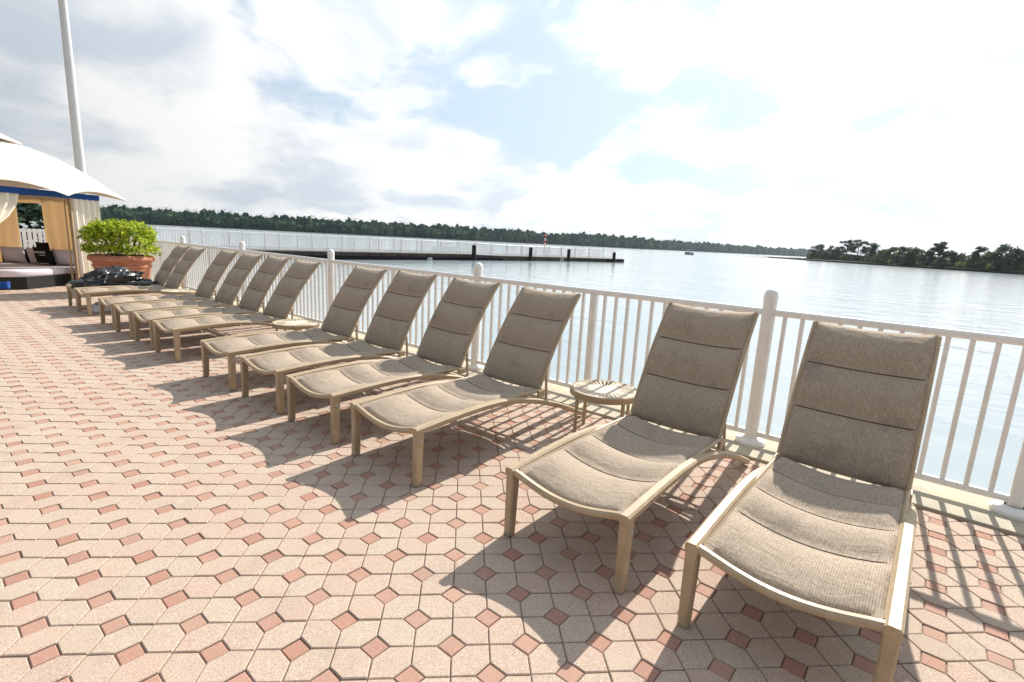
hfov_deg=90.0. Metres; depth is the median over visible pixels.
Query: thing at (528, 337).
sun lounger
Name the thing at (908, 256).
island tree
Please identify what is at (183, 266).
sun lounger
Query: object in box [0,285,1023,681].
patio
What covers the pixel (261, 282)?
sun lounger
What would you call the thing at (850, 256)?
island thicket
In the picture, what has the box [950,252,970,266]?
island tree
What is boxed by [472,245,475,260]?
mooring pile
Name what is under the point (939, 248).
island tree
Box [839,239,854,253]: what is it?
island tree
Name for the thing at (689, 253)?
pontoon boat
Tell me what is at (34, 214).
shade tree
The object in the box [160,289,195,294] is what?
side table
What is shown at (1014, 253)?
island tree
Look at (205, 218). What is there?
forest
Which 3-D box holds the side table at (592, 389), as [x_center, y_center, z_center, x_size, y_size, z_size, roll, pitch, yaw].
[0.745,0.579,4.206,0.560,0.391,0.560,12,14,39]
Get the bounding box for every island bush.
[939,261,952,266]
[954,262,967,267]
[974,262,985,268]
[986,263,996,268]
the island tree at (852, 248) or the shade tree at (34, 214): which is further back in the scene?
the island tree at (852, 248)
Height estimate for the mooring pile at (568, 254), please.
2.600 m
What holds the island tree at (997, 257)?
on the island
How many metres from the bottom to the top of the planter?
0.818 m
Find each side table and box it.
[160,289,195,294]
[271,319,319,330]
[570,379,636,432]
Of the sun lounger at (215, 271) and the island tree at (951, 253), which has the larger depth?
the island tree at (951, 253)
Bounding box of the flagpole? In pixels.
[58,0,86,193]
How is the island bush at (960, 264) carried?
on the island
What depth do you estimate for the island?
162.88 m
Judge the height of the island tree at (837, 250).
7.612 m
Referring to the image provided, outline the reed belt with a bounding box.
[770,257,1023,273]
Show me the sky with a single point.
(794, 124)
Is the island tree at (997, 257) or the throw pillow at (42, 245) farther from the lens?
the island tree at (997, 257)
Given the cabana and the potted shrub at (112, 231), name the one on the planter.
the potted shrub at (112, 231)
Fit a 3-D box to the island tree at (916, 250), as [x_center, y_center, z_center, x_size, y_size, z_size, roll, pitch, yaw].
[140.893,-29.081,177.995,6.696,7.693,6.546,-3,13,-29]
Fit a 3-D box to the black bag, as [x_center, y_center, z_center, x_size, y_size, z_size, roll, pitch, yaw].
[-7.292,-1.196,9.400,0.733,0.387,1.388,12,14,39]
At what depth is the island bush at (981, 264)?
146.86 m
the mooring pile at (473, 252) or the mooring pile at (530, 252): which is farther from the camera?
the mooring pile at (530, 252)
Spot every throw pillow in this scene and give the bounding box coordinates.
[32,247,54,264]
[35,242,49,248]
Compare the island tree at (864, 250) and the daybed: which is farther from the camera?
the island tree at (864, 250)
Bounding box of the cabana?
[0,133,125,288]
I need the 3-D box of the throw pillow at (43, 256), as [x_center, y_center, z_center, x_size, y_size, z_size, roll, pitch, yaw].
[-11.230,-2.037,12.274,0.440,0.440,0.162,4,25,5]
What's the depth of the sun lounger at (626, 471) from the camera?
3.20 m
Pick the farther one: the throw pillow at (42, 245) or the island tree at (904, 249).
the island tree at (904, 249)
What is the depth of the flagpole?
14.84 m
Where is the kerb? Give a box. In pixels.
[23,246,1023,537]
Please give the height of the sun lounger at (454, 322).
1.142 m
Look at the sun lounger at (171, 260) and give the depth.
9.88 m
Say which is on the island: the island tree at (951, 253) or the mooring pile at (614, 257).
the island tree at (951, 253)
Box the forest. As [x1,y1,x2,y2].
[17,203,843,256]
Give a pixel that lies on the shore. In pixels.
(430, 238)
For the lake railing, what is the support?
on the kerb
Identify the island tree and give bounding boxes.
[808,244,827,257]
[822,245,841,259]
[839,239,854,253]
[848,239,870,254]
[854,246,870,259]
[867,242,880,260]
[873,249,890,261]
[882,246,898,262]
[895,246,912,261]
[900,251,917,263]
[908,246,925,263]
[916,249,936,265]
[930,241,949,264]
[936,250,960,262]
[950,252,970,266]
[964,246,992,267]
[981,251,995,265]
[983,243,1012,269]
[1001,246,1023,269]
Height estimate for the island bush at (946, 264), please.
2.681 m
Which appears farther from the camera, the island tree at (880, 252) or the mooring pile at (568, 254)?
the island tree at (880, 252)
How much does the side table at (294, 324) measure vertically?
0.391 m
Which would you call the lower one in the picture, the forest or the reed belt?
the reed belt
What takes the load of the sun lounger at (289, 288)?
on the patio
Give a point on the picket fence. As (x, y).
(33, 231)
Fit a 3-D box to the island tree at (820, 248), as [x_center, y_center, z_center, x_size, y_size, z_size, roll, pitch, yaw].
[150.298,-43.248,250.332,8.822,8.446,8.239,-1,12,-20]
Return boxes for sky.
[0,0,1023,259]
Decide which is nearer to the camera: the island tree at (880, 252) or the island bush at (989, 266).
the island bush at (989, 266)
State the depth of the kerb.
3.54 m
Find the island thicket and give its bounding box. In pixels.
[805,251,1023,270]
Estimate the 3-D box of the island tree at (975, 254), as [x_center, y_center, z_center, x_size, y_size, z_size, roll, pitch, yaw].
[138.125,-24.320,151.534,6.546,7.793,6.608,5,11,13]
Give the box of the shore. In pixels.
[150,224,804,256]
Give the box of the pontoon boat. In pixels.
[685,249,693,254]
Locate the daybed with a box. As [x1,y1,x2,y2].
[0,246,75,289]
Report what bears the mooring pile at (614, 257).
in the lake
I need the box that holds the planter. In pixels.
[87,253,155,293]
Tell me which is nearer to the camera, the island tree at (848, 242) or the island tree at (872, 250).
the island tree at (872, 250)
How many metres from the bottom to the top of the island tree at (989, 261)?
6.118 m
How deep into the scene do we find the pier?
41.54 m
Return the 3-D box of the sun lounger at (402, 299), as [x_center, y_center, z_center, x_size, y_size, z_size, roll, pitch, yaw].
[-1.585,-0.110,5.172,0.720,1.148,1.975,12,14,38]
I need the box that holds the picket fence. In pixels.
[19,228,45,248]
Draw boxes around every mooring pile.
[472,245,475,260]
[528,247,532,260]
[566,249,570,261]
[612,252,615,262]
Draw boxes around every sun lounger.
[66,245,189,309]
[75,246,205,315]
[98,249,238,329]
[113,253,262,338]
[132,255,289,349]
[152,259,320,361]
[200,266,386,390]
[239,270,436,414]
[285,277,499,444]
[350,287,582,487]
[503,302,758,594]
[677,320,941,681]
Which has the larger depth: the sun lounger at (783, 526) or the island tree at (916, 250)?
the island tree at (916, 250)
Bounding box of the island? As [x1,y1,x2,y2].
[730,254,1023,274]
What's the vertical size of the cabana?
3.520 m
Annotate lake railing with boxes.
[105,236,1023,521]
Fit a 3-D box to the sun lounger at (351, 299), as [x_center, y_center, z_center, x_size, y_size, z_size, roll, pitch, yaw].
[-2.275,-0.246,5.721,0.720,1.136,1.975,12,14,39]
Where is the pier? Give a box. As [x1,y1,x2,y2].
[33,222,623,262]
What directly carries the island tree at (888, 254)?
on the island
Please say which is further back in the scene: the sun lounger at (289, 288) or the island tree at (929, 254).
the island tree at (929, 254)
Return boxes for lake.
[18,220,1023,494]
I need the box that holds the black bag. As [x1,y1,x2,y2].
[67,265,157,287]
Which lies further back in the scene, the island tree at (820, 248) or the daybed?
the island tree at (820, 248)
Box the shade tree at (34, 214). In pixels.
[16,202,43,248]
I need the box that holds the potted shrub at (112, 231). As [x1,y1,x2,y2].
[76,218,162,256]
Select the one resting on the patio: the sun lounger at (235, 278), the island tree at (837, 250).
the sun lounger at (235, 278)

